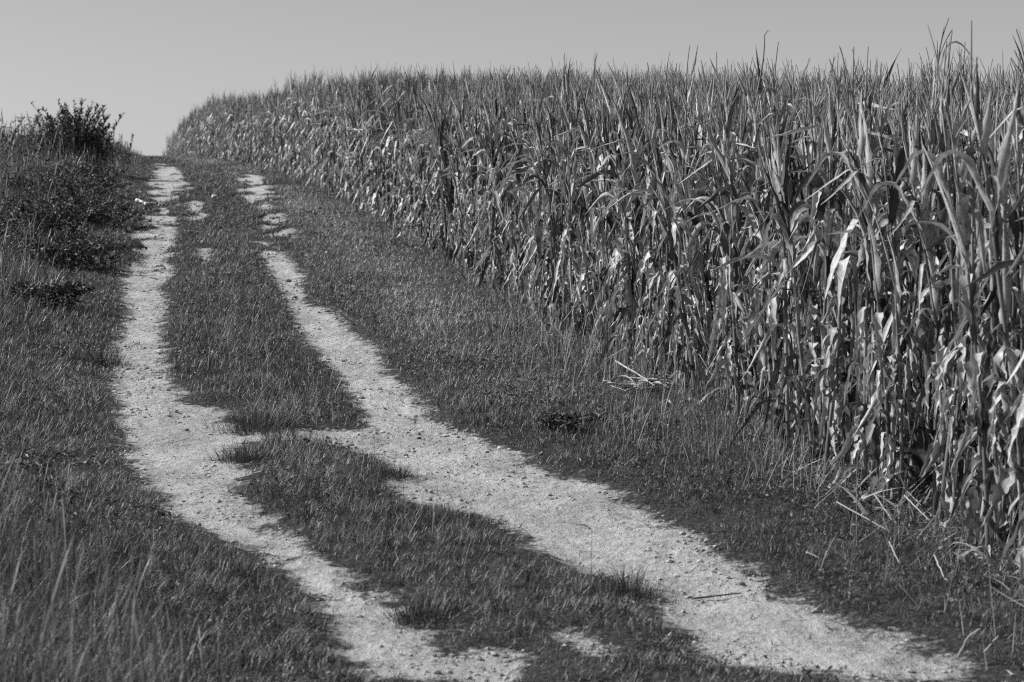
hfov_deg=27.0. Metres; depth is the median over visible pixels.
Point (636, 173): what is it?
maize plant
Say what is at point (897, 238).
maize plant
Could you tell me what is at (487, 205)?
maize plant
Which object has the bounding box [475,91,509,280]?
maize plant
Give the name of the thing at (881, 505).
fallen straw
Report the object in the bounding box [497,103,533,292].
maize plant
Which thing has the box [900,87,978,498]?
maize plant
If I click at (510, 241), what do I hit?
maize plant
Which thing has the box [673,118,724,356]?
maize plant
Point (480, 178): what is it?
maize plant
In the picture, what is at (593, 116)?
maize plant
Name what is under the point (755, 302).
maize plant
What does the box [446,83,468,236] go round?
maize plant
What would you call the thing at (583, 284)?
maize plant
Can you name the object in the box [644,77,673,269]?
maize plant
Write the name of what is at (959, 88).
maize plant
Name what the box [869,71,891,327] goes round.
maize plant
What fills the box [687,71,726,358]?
maize plant
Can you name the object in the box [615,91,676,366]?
maize plant
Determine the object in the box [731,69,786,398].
maize plant
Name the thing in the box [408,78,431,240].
maize plant
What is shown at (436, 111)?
maize plant
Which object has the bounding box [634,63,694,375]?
maize plant
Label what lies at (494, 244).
maize plant
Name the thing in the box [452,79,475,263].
maize plant
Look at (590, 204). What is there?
maize plant
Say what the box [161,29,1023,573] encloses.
maize field
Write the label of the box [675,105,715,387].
maize plant
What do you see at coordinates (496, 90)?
maize plant
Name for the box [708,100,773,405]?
maize plant
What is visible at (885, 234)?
maize plant
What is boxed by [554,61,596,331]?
maize plant
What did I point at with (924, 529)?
fallen straw
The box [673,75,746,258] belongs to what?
maize plant
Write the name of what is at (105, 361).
grass tuft
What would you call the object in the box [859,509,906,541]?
fallen straw
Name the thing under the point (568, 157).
maize plant
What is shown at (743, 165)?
maize plant
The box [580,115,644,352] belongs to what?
maize plant
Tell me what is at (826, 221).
maize plant
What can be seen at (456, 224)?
maize plant
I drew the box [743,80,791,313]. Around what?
maize plant
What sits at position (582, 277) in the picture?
maize plant
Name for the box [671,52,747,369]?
maize plant
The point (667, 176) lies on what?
maize plant
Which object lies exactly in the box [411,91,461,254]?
maize plant
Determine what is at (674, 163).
maize plant
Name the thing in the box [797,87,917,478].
maize plant
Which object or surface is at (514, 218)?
maize plant
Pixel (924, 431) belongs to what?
maize plant
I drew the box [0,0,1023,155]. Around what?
sky
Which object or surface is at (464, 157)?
maize plant
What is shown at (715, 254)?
maize plant
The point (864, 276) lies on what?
maize plant
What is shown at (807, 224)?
maize plant
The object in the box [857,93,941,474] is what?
maize plant
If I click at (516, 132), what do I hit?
maize plant
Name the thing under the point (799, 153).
maize plant
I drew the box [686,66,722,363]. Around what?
maize plant
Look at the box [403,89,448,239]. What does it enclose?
maize plant
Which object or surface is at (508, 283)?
maize plant
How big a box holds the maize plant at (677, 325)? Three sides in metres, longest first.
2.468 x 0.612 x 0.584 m
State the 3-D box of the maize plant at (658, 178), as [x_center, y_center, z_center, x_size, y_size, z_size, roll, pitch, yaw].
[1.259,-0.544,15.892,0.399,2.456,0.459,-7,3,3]
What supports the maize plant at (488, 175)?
on the ground at (572, 539)
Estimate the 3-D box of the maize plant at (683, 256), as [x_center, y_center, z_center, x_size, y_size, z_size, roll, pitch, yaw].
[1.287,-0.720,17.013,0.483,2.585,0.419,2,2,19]
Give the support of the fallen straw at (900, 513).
on the ground at (572, 539)
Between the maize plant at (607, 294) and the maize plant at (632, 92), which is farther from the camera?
the maize plant at (632, 92)
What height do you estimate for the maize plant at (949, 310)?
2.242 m
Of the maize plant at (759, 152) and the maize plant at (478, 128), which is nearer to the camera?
the maize plant at (759, 152)
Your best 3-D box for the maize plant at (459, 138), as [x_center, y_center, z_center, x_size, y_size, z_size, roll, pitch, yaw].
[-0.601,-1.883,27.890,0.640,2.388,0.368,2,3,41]
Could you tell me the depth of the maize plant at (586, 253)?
19.69 m
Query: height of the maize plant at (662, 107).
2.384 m
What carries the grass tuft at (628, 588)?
on the ground at (572, 539)
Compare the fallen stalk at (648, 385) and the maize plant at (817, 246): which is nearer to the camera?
the maize plant at (817, 246)
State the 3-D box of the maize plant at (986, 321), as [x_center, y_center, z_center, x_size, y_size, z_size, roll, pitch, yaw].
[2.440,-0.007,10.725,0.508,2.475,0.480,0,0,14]
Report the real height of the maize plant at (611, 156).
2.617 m
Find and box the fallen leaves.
[357,205,1023,610]
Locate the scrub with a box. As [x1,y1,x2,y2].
[0,112,171,605]
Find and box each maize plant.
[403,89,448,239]
[407,82,452,247]
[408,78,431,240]
[410,85,439,246]
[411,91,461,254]
[415,83,457,250]
[417,84,448,241]
[417,95,453,236]
[418,74,447,204]
[418,87,455,251]
[420,88,453,257]
[420,89,448,246]
[422,88,449,249]
[425,101,451,228]
[426,100,453,253]
[427,78,453,253]
[427,96,457,254]
[427,107,462,258]
[428,76,453,243]
[428,84,460,222]
[430,97,487,262]
[439,103,473,273]
[442,96,470,192]
[445,86,484,249]
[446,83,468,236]
[446,102,470,260]
[446,106,471,267]
[450,89,474,267]
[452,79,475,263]
[452,103,483,262]
[454,69,489,270]
[454,94,475,261]
[457,160,501,271]
[458,107,479,260]
[459,73,501,278]
[460,89,490,270]
[461,88,501,261]
[462,74,491,281]
[464,65,480,247]
[465,100,489,268]
[465,109,503,274]
[470,87,487,245]
[470,108,511,285]
[471,68,510,276]
[471,97,506,291]
[473,75,509,282]
[473,92,509,277]
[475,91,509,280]
[478,71,511,285]
[480,102,526,292]
[491,68,533,290]
[491,73,518,286]
[493,82,581,326]
[494,94,543,293]
[496,85,542,303]
[496,106,514,280]
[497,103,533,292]
[497,113,533,305]
[498,105,532,283]
[499,104,515,291]
[504,92,547,295]
[506,84,536,290]
[506,91,571,318]
[507,78,529,292]
[507,80,525,279]
[507,111,545,317]
[507,119,548,299]
[508,82,552,312]
[508,93,541,288]
[509,83,533,234]
[510,74,554,296]
[512,90,578,312]
[514,66,571,317]
[514,82,553,301]
[516,100,571,309]
[517,80,595,323]
[523,106,549,297]
[524,97,581,320]
[531,85,582,317]
[533,87,594,320]
[537,68,585,315]
[537,95,583,326]
[541,121,568,312]
[542,53,583,329]
[542,56,594,335]
[549,90,606,318]
[549,94,575,285]
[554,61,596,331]
[554,100,601,336]
[560,95,606,325]
[563,70,622,338]
[570,82,619,348]
[572,87,620,335]
[574,86,616,335]
[577,91,660,345]
[580,81,645,341]
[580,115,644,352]
[583,78,612,281]
[586,54,641,349]
[586,84,631,339]
[587,78,626,345]
[587,83,650,367]
[587,98,595,246]
[590,67,641,340]
[592,72,645,356]
[592,81,647,337]
[597,77,658,365]
[597,80,645,353]
[601,113,686,378]
[608,63,647,349]
[609,66,689,378]
[609,79,695,370]
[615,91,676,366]
[621,98,659,359]
[626,98,643,323]
[628,74,655,332]
[632,118,689,371]
[633,93,647,244]
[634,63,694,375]
[634,95,712,391]
[636,112,645,265]
[637,82,701,317]
[637,108,667,341]
[639,100,677,324]
[641,72,664,251]
[642,105,709,398]
[643,52,687,307]
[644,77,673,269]
[649,94,691,378]
[650,45,712,383]
[652,98,664,249]
[654,112,722,390]
[657,86,722,385]
[658,78,707,356]
[664,77,690,310]
[664,119,755,408]
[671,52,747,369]
[672,74,701,313]
[673,57,759,393]
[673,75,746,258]
[673,85,778,414]
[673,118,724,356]
[674,95,712,345]
[675,98,748,402]
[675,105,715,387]
[676,95,702,233]
[679,86,748,403]
[680,66,748,404]
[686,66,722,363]
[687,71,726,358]
[687,77,721,356]
[691,88,729,294]
[701,66,765,419]
[702,79,755,352]
[703,93,747,337]
[703,99,749,377]
[706,74,752,376]
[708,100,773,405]
[709,57,757,365]
[709,103,739,337]
[710,100,828,438]
[711,96,796,428]
[720,83,782,413]
[725,42,817,452]
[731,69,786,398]
[734,75,796,417]
[734,76,785,336]
[734,121,749,359]
[739,91,795,376]
[739,108,829,464]
[741,93,793,437]
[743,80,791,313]
[744,77,800,377]
[745,118,803,419]
[748,30,797,429]
[750,102,820,415]
[753,66,804,368]
[762,63,801,358]
[765,82,860,465]
[767,113,828,445]
[768,79,831,442]
[775,70,825,271]
[781,88,803,299]
[785,88,847,471]
[788,99,822,405]
[789,111,837,374]
[790,53,854,436]
[792,78,826,375]
[793,74,873,451]
[793,85,841,362]
[796,76,846,336]
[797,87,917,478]
[797,88,857,381]
[798,59,899,450]
[798,86,911,475]
[799,87,860,381]
[805,47,903,502]
[807,47,902,488]
[813,46,883,455]
[814,87,892,425]
[817,57,855,372]
[820,49,868,397]
[820,93,894,396]
[825,108,926,481]
[827,108,909,426]
[840,85,859,355]
[841,111,911,481]
[844,93,883,387]
[845,199,854,416]
[849,58,924,406]
[850,65,914,463]
[850,87,942,501]
[851,79,889,370]
[852,90,931,498]
[857,86,919,441]
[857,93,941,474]
[858,79,953,512]
[859,96,937,446]
[859,116,911,330]
[862,140,916,449]
[864,82,946,489]
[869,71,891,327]
[873,18,974,489]
[876,94,950,428]
[877,56,970,505]
[877,110,914,434]
[879,60,932,400]
[882,82,930,411]
[883,80,925,326]
[884,99,911,386]
[893,41,985,525]
[895,60,963,448]
[897,113,975,451]
[898,99,1019,538]
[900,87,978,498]
[901,31,966,457]
[908,88,934,391]
[908,90,988,483]
[909,52,952,385]
[912,95,988,461]
[913,62,968,391]
[914,69,940,412]
[914,103,1020,452]
[919,20,1023,577]
[921,83,1016,567]
[921,110,1023,526]
[921,111,970,331]
[935,65,1023,545]
[944,95,985,443]
[946,43,972,391]
[946,68,1023,528]
[950,78,969,410]
[951,67,1012,532]
[951,174,1023,546]
[953,96,1023,541]
[956,88,1001,343]
[962,28,1023,491]
[963,105,1015,454]
[964,243,1023,582]
[966,145,1002,440]
[970,114,982,423]
[981,88,1023,546]
[981,89,1023,454]
[981,96,1020,345]
[983,86,1022,344]
[992,68,1023,499]
[1007,57,1023,287]
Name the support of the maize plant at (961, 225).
on the ground at (572, 539)
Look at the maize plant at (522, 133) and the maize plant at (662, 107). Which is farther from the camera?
the maize plant at (522, 133)
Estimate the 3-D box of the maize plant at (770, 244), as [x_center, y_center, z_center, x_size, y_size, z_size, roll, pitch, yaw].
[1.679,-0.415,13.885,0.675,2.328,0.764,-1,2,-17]
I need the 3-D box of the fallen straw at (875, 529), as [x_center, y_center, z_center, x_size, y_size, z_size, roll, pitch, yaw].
[1.803,0.930,10.475,0.372,0.092,0.009,-2,3,-38]
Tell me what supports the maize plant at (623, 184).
on the ground at (572, 539)
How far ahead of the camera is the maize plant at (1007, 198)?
10.79 m
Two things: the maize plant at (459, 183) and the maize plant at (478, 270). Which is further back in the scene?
the maize plant at (459, 183)
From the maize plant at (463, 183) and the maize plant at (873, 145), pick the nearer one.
the maize plant at (873, 145)
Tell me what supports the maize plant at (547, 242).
on the ground at (572, 539)
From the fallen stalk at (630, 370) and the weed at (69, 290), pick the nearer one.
the fallen stalk at (630, 370)
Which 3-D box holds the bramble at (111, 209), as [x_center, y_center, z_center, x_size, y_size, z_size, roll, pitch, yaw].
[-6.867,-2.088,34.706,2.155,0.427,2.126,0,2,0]
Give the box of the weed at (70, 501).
[9,486,120,536]
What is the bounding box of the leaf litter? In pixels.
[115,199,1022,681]
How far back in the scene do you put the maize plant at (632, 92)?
20.27 m
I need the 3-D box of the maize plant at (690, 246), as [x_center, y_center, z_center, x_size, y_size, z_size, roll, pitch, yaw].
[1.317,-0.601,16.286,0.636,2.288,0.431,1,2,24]
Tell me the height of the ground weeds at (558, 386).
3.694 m
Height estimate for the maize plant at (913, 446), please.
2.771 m
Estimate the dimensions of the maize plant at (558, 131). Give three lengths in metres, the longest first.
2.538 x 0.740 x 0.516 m
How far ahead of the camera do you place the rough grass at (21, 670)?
8.18 m
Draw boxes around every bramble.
[0,195,131,235]
[1,166,133,208]
[2,237,147,269]
[11,162,128,191]
[26,199,165,225]
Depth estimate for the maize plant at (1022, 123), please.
12.08 m
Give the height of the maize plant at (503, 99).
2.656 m
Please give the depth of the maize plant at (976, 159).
13.85 m
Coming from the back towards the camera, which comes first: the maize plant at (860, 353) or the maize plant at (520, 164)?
the maize plant at (520, 164)
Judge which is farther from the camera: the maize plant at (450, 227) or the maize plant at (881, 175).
the maize plant at (450, 227)
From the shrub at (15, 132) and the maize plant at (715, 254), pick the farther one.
the shrub at (15, 132)
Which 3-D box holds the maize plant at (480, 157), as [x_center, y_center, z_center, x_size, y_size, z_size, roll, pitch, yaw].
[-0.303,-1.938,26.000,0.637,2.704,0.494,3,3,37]
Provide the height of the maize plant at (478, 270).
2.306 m
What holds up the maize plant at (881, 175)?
on the ground at (572, 539)
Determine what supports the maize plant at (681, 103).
on the ground at (572, 539)
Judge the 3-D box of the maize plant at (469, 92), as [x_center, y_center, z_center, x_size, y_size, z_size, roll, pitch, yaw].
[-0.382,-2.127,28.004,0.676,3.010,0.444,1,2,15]
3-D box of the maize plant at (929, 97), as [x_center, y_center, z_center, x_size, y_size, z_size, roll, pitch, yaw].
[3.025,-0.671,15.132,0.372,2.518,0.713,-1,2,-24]
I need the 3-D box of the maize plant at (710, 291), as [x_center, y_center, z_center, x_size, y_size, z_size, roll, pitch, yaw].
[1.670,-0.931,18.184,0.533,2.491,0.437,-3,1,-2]
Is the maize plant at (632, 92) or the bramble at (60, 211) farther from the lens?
the bramble at (60, 211)
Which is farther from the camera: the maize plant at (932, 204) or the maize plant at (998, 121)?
the maize plant at (998, 121)
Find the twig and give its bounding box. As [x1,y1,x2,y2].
[692,593,740,598]
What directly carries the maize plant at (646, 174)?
on the ground at (572, 539)
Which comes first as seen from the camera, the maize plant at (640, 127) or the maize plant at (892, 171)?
the maize plant at (892, 171)
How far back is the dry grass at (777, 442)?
14.25 m
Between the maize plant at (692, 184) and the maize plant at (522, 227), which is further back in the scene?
the maize plant at (522, 227)
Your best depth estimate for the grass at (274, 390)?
13.12 m
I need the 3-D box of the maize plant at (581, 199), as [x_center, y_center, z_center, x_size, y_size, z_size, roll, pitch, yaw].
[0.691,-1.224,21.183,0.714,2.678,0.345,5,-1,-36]
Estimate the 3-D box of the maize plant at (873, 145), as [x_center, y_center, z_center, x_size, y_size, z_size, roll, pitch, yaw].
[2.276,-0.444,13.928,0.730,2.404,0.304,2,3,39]
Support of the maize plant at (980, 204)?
on the ground at (572, 539)
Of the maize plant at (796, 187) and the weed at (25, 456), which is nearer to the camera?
the weed at (25, 456)
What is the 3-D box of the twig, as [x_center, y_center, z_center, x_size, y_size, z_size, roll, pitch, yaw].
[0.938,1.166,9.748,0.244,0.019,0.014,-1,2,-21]
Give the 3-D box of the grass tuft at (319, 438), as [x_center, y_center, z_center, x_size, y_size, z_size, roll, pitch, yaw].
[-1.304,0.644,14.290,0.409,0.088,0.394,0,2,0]
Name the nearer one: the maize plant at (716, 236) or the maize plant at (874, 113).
the maize plant at (874, 113)
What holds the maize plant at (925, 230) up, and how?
on the ground at (572, 539)
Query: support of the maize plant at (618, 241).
on the ground at (572, 539)
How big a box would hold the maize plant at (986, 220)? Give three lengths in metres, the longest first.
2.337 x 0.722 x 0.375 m
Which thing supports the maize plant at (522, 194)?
on the ground at (572, 539)
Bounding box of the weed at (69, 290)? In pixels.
[8,280,98,308]
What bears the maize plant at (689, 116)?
on the ground at (572, 539)
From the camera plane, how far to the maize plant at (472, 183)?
27.05 m
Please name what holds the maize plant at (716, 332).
on the ground at (572, 539)
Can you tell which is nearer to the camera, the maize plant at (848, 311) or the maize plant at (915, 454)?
the maize plant at (915, 454)
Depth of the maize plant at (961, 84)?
13.99 m
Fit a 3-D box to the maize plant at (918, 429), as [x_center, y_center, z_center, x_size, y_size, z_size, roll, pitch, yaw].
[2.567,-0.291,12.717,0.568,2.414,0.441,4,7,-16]
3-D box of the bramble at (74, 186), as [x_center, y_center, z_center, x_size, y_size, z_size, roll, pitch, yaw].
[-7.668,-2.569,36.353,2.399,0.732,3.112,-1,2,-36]
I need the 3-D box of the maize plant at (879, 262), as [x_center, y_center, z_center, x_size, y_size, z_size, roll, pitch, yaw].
[1.953,-0.268,11.873,0.534,2.763,0.563,0,2,-6]
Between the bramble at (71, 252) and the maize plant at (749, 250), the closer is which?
the maize plant at (749, 250)
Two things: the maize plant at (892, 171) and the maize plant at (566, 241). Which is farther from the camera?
the maize plant at (566, 241)
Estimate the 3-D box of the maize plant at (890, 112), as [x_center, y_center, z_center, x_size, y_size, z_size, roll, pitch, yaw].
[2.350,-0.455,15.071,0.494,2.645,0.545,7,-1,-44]
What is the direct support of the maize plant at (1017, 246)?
on the ground at (572, 539)
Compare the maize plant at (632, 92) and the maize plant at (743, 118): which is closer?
the maize plant at (743, 118)
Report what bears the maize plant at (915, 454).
on the ground at (572, 539)
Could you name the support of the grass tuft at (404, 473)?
on the ground at (572, 539)
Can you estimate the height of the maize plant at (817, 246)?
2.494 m
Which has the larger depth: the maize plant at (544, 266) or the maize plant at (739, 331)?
the maize plant at (544, 266)
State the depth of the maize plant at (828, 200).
15.12 m
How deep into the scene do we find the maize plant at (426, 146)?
30.17 m
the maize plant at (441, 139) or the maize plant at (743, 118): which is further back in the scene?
the maize plant at (441, 139)
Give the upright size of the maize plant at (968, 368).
2.448 m
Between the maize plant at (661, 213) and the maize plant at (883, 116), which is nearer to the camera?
the maize plant at (883, 116)
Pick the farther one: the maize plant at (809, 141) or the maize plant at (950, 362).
the maize plant at (809, 141)
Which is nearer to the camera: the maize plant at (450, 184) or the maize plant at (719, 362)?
the maize plant at (719, 362)
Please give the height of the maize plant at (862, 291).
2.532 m
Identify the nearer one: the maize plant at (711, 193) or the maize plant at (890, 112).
the maize plant at (890, 112)
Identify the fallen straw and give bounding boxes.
[814,483,840,508]
[826,471,851,494]
[836,501,886,529]
[852,524,904,536]
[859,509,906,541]
[874,494,890,518]
[889,541,899,563]
[897,511,921,536]
[904,495,929,520]
[917,512,938,538]
[933,555,943,576]
[956,628,980,658]
[983,636,998,652]
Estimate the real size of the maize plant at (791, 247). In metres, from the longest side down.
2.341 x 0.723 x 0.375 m
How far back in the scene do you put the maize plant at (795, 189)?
16.57 m
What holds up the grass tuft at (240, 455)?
on the ground at (572, 539)
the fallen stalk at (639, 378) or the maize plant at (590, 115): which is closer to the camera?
the fallen stalk at (639, 378)
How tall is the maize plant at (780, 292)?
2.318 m
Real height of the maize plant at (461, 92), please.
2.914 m
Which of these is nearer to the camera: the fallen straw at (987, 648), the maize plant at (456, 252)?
the fallen straw at (987, 648)
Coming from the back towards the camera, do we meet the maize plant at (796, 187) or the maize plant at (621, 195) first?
the maize plant at (621, 195)
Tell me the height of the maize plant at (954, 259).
2.756 m
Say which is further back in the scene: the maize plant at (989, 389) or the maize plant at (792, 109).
the maize plant at (792, 109)
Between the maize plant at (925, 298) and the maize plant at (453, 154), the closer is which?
the maize plant at (925, 298)
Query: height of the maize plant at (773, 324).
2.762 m
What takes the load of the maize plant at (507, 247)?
on the ground at (572, 539)
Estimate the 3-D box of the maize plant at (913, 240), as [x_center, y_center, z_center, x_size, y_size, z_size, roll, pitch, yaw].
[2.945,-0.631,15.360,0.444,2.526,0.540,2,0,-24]
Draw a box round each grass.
[0,110,299,681]
[0,148,1023,681]
[165,158,1023,680]
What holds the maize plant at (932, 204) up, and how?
on the ground at (572, 539)
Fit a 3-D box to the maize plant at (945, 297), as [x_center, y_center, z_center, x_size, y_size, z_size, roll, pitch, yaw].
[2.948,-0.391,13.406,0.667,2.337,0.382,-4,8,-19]
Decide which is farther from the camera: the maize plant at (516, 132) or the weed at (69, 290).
the maize plant at (516, 132)
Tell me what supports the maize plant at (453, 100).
on the ground at (572, 539)
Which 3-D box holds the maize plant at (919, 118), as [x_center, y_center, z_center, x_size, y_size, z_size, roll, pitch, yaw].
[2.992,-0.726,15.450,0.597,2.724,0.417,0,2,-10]
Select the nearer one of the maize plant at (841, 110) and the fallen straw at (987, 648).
the fallen straw at (987, 648)
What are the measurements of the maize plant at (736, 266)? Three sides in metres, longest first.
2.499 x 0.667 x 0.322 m
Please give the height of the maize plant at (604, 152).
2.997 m
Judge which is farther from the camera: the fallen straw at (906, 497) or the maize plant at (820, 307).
the maize plant at (820, 307)
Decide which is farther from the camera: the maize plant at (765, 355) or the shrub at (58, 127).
the shrub at (58, 127)
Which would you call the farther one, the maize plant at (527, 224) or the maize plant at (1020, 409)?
the maize plant at (527, 224)
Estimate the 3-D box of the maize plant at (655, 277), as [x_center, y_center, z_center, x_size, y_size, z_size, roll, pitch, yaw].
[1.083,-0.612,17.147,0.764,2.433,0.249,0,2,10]
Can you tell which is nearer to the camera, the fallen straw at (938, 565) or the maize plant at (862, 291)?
the fallen straw at (938, 565)
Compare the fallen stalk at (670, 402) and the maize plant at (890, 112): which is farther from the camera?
the maize plant at (890, 112)
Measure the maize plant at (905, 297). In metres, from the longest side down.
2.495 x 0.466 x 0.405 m
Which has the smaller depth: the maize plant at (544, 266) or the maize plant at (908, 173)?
the maize plant at (908, 173)
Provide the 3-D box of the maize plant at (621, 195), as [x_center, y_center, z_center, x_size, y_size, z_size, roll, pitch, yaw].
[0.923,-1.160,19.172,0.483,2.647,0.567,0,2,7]
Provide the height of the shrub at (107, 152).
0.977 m
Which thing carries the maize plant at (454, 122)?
on the ground at (572, 539)
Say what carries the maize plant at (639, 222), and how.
on the ground at (572, 539)
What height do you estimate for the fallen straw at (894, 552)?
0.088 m
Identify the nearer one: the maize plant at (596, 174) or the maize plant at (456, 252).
the maize plant at (596, 174)
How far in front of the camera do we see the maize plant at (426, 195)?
30.81 m
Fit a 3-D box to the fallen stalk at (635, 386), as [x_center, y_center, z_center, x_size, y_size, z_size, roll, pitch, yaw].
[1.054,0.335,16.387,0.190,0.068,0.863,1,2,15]
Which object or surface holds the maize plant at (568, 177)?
on the ground at (572, 539)
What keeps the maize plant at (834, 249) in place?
on the ground at (572, 539)
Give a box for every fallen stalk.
[603,375,638,383]
[607,379,654,385]
[611,381,641,390]
[615,360,647,379]
[621,377,674,387]
[625,381,658,391]
[629,377,683,380]
[631,381,666,389]
[635,382,683,389]
[669,400,689,424]
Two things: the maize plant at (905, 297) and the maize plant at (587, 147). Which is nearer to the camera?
the maize plant at (905, 297)
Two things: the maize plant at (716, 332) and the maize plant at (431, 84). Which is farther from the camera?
the maize plant at (431, 84)
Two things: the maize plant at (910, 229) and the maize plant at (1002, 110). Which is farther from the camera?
the maize plant at (910, 229)
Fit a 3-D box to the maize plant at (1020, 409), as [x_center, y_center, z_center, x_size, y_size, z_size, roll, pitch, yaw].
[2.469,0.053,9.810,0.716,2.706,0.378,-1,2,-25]
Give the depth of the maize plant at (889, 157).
13.13 m
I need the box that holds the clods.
[107,194,971,681]
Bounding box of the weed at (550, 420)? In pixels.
[533,409,588,433]
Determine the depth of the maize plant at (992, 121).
13.16 m
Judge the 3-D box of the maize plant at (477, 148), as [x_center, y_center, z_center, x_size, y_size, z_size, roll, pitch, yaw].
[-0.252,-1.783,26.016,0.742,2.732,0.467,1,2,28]
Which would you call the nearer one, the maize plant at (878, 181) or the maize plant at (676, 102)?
the maize plant at (878, 181)
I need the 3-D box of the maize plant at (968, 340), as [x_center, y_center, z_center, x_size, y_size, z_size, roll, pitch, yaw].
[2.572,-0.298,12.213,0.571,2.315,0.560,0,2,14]
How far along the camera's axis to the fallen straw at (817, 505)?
11.24 m
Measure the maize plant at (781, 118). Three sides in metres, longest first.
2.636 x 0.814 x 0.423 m
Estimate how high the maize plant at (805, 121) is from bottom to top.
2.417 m
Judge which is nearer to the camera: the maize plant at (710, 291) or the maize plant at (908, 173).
the maize plant at (908, 173)
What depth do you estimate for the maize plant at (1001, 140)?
14.22 m
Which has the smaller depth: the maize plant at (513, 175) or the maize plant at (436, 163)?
the maize plant at (513, 175)
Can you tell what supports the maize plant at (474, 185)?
on the ground at (572, 539)
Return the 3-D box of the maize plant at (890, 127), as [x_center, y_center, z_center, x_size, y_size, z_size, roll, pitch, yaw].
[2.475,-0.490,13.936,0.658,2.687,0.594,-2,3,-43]
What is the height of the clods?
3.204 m
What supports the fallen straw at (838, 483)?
on the ground at (572, 539)
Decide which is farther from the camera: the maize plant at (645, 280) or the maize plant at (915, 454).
the maize plant at (645, 280)
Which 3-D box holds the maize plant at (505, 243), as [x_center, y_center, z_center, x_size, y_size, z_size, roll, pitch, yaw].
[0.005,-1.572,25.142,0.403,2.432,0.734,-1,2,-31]
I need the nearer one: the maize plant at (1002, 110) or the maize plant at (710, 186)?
the maize plant at (1002, 110)
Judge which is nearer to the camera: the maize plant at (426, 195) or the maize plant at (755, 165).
the maize plant at (755, 165)
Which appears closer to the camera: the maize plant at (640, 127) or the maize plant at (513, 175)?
the maize plant at (640, 127)
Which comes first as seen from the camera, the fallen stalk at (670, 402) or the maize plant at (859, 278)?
the fallen stalk at (670, 402)
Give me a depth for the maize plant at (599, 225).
19.09 m
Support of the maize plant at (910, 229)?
on the ground at (572, 539)
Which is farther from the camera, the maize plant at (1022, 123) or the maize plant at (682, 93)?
the maize plant at (682, 93)
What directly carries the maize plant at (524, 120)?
on the ground at (572, 539)
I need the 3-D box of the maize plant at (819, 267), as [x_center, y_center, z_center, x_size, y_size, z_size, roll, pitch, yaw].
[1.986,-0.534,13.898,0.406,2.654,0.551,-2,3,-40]
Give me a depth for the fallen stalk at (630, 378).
16.52 m
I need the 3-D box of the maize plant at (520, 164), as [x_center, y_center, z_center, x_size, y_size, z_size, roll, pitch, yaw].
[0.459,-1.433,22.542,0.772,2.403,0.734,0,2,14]
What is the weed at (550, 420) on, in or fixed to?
on the ground at (572, 539)
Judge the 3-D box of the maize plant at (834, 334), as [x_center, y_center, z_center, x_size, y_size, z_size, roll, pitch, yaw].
[1.996,-0.328,12.540,0.625,2.339,0.532,2,3,41]
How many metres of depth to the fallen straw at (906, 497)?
11.01 m
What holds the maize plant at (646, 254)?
on the ground at (572, 539)
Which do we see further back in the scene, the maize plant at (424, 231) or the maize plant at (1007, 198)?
the maize plant at (424, 231)
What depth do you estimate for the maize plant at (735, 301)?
14.87 m
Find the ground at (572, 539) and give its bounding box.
[0,155,1023,681]
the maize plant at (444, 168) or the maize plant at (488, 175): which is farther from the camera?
the maize plant at (444, 168)
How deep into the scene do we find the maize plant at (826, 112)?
14.89 m
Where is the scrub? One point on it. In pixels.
(23, 227)
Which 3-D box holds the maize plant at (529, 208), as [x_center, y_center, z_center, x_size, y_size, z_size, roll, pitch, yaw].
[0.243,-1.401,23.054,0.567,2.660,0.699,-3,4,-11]
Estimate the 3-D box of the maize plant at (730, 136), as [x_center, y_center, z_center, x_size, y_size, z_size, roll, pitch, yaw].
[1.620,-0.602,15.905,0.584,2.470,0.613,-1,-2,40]
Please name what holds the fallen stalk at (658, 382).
on the ground at (572, 539)
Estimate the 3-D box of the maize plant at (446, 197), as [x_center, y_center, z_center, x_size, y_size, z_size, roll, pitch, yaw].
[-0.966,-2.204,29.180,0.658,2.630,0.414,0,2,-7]
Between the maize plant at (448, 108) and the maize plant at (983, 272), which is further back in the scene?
the maize plant at (448, 108)
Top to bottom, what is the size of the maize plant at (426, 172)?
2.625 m
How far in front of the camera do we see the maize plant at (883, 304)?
12.44 m
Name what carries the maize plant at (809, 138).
on the ground at (572, 539)
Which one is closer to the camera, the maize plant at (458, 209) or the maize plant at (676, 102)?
the maize plant at (676, 102)
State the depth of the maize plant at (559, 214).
22.12 m
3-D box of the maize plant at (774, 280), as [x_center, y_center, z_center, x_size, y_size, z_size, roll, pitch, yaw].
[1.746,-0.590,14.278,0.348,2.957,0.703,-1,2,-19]
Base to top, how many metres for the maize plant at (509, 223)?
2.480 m
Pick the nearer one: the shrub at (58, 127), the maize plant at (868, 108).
the maize plant at (868, 108)
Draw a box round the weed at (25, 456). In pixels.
[0,444,104,498]
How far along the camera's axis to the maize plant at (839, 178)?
15.12 m
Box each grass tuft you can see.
[50,338,150,367]
[191,437,286,466]
[201,395,315,437]
[286,432,339,442]
[363,461,431,480]
[365,584,489,632]
[568,557,685,606]
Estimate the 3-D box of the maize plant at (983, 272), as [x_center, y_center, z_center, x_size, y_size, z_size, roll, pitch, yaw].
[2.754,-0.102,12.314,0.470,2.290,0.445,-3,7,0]
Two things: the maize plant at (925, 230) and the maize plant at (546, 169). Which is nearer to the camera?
the maize plant at (925, 230)
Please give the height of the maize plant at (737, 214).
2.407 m
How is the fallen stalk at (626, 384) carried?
on the ground at (572, 539)
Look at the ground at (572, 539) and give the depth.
11.52 m
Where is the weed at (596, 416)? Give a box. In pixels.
[579,411,617,421]
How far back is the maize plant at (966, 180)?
12.18 m
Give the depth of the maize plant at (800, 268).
16.61 m
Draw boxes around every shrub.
[0,115,48,153]
[31,98,123,168]
[31,115,69,155]
[87,132,133,168]
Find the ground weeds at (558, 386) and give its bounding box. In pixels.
[0,188,1023,681]

